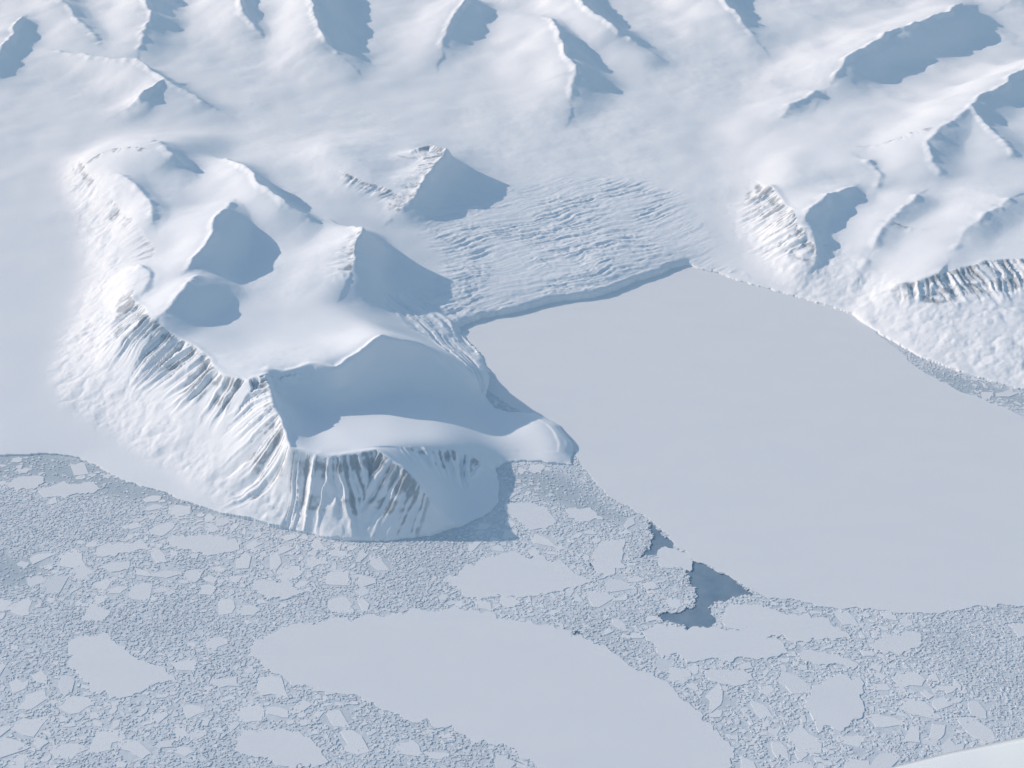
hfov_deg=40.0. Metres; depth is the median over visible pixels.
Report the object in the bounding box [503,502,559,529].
ice floe
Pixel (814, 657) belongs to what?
ice floe
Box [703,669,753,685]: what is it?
ice floe
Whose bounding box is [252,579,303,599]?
ice floe
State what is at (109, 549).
ice floe
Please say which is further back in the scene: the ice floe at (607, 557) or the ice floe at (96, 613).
the ice floe at (607, 557)
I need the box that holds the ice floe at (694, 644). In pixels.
[641,624,787,662]
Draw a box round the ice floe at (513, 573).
[443,551,591,599]
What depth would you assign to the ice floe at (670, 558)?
164.45 m
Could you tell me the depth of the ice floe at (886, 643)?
151.69 m
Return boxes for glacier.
[385,170,748,392]
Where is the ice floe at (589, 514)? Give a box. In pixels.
[566,507,603,521]
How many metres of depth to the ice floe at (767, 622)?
154.42 m
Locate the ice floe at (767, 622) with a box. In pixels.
[720,603,850,643]
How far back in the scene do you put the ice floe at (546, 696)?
145.98 m
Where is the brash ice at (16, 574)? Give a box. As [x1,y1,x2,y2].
[0,332,1023,767]
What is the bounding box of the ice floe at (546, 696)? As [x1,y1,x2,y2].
[249,607,734,767]
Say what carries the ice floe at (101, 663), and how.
on the brash ice at (16, 574)
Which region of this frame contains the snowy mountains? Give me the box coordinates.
[0,0,1023,541]
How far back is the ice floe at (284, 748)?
138.13 m
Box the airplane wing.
[890,736,1023,767]
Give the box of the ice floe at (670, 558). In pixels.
[657,546,692,570]
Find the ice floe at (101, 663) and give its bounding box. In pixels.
[67,632,177,698]
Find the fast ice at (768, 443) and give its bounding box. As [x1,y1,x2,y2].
[460,265,1023,613]
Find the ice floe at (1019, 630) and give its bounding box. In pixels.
[1008,623,1023,638]
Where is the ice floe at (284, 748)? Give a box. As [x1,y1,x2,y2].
[235,729,327,767]
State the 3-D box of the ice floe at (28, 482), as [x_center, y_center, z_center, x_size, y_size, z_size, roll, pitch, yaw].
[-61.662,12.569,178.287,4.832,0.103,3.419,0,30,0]
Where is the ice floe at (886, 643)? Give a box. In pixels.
[870,631,921,654]
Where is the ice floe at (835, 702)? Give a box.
[803,674,863,732]
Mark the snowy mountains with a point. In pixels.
(214, 248)
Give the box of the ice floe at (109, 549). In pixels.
[96,539,150,556]
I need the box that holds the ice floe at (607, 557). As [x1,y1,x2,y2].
[591,539,625,578]
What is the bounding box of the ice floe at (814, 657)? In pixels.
[798,648,857,669]
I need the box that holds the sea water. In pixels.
[573,522,752,634]
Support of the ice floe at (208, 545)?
on the brash ice at (16, 574)
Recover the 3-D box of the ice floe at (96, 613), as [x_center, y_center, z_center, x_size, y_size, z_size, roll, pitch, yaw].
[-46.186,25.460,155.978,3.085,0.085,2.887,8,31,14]
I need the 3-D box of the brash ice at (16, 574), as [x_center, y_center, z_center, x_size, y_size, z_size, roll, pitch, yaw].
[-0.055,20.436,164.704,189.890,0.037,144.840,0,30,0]
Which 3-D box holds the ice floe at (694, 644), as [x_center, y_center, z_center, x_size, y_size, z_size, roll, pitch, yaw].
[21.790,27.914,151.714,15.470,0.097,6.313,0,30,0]
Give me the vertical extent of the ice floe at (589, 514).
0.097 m
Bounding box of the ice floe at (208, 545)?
[168,534,241,555]
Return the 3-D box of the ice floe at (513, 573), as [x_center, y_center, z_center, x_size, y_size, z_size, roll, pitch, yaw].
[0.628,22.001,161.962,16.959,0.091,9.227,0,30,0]
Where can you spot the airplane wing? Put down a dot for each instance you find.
(1009, 753)
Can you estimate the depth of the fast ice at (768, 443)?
187.60 m
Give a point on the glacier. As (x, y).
(501, 246)
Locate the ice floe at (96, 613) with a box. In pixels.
[82,603,110,622]
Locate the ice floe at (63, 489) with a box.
[38,480,99,497]
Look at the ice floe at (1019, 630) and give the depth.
153.62 m
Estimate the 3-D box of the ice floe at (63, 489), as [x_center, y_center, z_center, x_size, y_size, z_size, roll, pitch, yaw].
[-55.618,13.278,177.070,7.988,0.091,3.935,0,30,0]
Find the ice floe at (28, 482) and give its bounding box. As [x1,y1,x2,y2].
[7,475,43,490]

